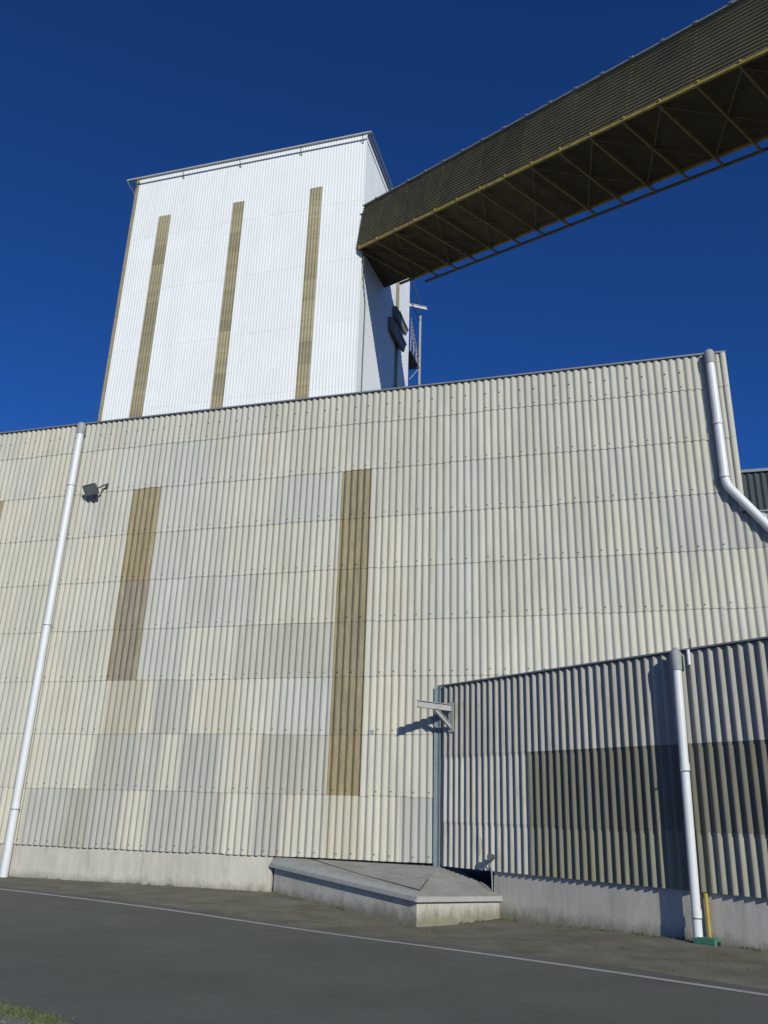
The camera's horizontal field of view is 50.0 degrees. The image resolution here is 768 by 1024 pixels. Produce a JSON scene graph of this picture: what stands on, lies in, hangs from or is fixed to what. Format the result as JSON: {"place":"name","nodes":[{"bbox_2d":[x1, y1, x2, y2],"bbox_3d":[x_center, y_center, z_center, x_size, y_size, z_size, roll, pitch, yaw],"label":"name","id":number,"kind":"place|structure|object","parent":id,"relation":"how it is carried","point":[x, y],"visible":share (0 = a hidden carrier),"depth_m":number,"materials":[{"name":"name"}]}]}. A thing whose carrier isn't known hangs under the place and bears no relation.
{"place":"outdoors","nodes":[
{"label":"outdoors","id":0,"kind":"place"},
{"bbox_2d":[0,1001,72,1023],"bbox_3d":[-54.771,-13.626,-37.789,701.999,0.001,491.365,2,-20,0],"label":"gravel shoulder","id":1,"kind":"object","parent":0,"point":[17,1021],"visible":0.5,"depth_m":7.01},
{"bbox_2d":[0,999,73,1023],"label":"grass","id":2,"kind":"structure","parent":1,"relation":"on","point":[35,1015],"depth_m":7.14,"materials":[{"name":"green plant"}]},
{"bbox_2d":[0,886,767,1023],"bbox_3d":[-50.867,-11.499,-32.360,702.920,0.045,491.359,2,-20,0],"label":"road","id":3,"kind":"structure","parent":0,"point":[81,961],"depth_m":9.14,"materials":[{"name":"grey asphalt"}]},
{"bbox_2d":[0,889,767,995],"bbox_3d":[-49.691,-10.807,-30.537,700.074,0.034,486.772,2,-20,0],"label":"road marking","id":4,"kind":"object","parent":3,"relation":"on","point":[730,989],"visible":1,"depth_m":11.28,"materials":[{"name":"paint"}]},
{"bbox_2d":[0,865,767,1023],"bbox_3d":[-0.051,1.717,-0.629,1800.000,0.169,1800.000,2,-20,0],"label":"ground","id":5,"kind":"structure","parent":0,"point":[692,956],"depth_m":13.73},
{"bbox_2d":[0,881,730,1023],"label":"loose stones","id":6,"kind":"object","parent":5,"relation":"on","point":[2,1021],"visible":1,"depth_m":11.83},
{"bbox_2d":[0,350,758,891],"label":"industrial building","id":7,"kind":"structure","parent":5,"relation":"on","point":[268,616],"depth_m":20.48,"materials":[{"name":"metal"}]},
{"bbox_2d":[0,422,85,876],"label":"drain pipe","id":8,"kind":"object","parent":7,"relation":"attached to","point":[26,744],"visible":0.98,"depth_m":22.15,"materials":[{"name":"white plastic"}]},
{"bbox_2d":[82,483,108,496],"bbox_3d":[-8.326,-0.655,23.660,0.596,0.436,0.494,-10,-23,30],"label":"floodlight","id":9,"kind":"object","parent":7,"relation":"attached to","point":[91,489],"visible":1,"depth_m":23.51,"materials":[{"name":"metal"}]},
{"bbox_2d":[98,131,409,420],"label":"silo tower","id":10,"kind":"structure","parent":7,"relation":"on","point":[241,282],"depth_m":52.49,"materials":[{"name":"white metal"}]},
{"bbox_2d":[361,254,365,390],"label":"cable","id":11,"kind":"object","parent":10,"relation":"attached to","point":[364,322],"visible":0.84,"depth_m":49.74,"materials":[{"name":"metal"}]},
{"bbox_2d":[388,317,406,351],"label":"ventilation hood","id":12,"kind":"object","parent":10,"relation":"attached to","point":[397,335],"visible":1,"depth_m":56.09,"materials":[{"name":"paint"}]},
{"bbox_2d":[393,306,408,335],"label":"ventilation hood","id":13,"kind":"object","parent":10,"relation":"attached to","point":[401,322],"visible":1,"depth_m":57.39,"materials":[{"name":"paint"}]},
{"bbox_2d":[408,301,421,384],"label":"access platform","id":14,"kind":"structure","parent":10,"relation":"attached to","point":[412,363],"depth_m":62.95,"materials":[{"name":"metal"}]},
{"bbox_2d":[409,280,426,309],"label":"hoist beam","id":15,"kind":"structure","parent":10,"relation":"attached to","point":[419,306],"depth_m":64.11,"materials":[{"name":"white metal"}]},
{"bbox_2d":[356,0,767,287],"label":"conveyor gallery","id":16,"kind":"object","parent":10,"relation":"attached to","point":[691,96],"visible":0.97,"depth_m":38.48,"materials":[{"name":"brown metal"}]},
{"bbox_2d":[704,349,767,531],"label":"drain pipe","id":17,"kind":"object","parent":7,"relation":"attached to","point":[746,504],"visible":1,"depth_m":19.02,"materials":[{"name":"white plastic"}]},
{"bbox_2d":[3,876,761,971],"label":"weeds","id":18,"kind":"object","parent":5,"relation":"on","point":[640,933],"visible":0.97,"depth_m":14.57,"materials":[{"name":"green plant"}]},
{"bbox_2d":[269,857,502,926],"bbox_3d":[-0.013,8.234,17.460,2.696,1.440,5.472,16,-25,-34],"label":"concrete pit","id":19,"kind":"object","parent":5,"relation":"on","point":[420,896],"visible":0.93,"depth_m":16.29,"materials":[{"name":"grey concrete"}]},
{"bbox_2d":[433,636,767,950],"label":"annex building","id":20,"kind":"structure","parent":5,"relation":"on","point":[562,799],"depth_m":14.76,"materials":[{"name":"metal"}]},
{"bbox_2d":[416,700,453,731],"bbox_3d":[1.137,4.519,18.292,1.017,0.650,0.160,16,-25,-34],"label":"steel bracket","id":21,"kind":"object","parent":20,"relation":"attached to","point":[449,708],"visible":1,"depth_m":18.42,"materials":[{"name":"grey metal"}]},
{"bbox_2d":[487,853,495,889],"bbox_3d":[2.144,7.199,16.454,0.181,0.694,0.258,8,-21,-17],"label":"metal standpipe","id":22,"kind":"object","parent":20,"relation":"attached to","point":[490,857],"visible":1,"depth_m":16.49,"materials":[{"name":"metal"}]},
{"bbox_2d":[670,647,702,937],"bbox_3d":[4.979,4.505,13.532,0.214,4.561,0.221,2,-20,0],"label":"drain pipe","id":23,"kind":"object","parent":20,"relation":"attached to","point":[676,666],"visible":1,"depth_m":13.44,"materials":[{"name":"white plastic"}]},
{"bbox_2d":[686,649,690,664],"bbox_3d":[5.231,2.492,14.126,0.053,0.260,0.056,2,-20,0],"label":"vent tube","id":24,"kind":"object","parent":20,"relation":"attached to","point":[688,657],"visible":1,"depth_m":14.11,"materials":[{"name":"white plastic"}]},
{"bbox_2d":[703,893,711,936],"bbox_3d":[5.074,6.374,12.885,0.061,0.730,0.064,2,-20,0],"label":"yellow pipe","id":25,"kind":"object","parent":20,"relation":"attached to","point":[707,915],"visible":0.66,"depth_m":12.88,"materials":[{"name":"metal"}]},
{"bbox_2d":[693,936,721,945],"bbox_3d":[4.996,6.633,12.659,0.200,0.145,0.390,16,-25,-34],"label":"drain box","id":26,"kind":"object","parent":5,"relation":"on","point":[709,941],"visible":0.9,"depth_m":12.60,"materials":[{"name":"green paint"}]},
{"bbox_2d":[743,509,767,636],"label":"side wing","id":27,"kind":"structure","parent":5,"relation":"on","point":[757,537],"depth_m":18.13,"materials":[{"name":"white metal"}]},
{"bbox_2d":[0,0,767,469],"label":"sky","id":28,"kind":"structure","parent":0,"point":[96,96],"materials":[{"name":"blue"}]},
{"bbox_2d":[741,468,767,511],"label":"warehouse","id":29,"kind":"structure","parent":0,"point":[755,485],"depth_m":33.54,"materials":[{"name":"metal"}]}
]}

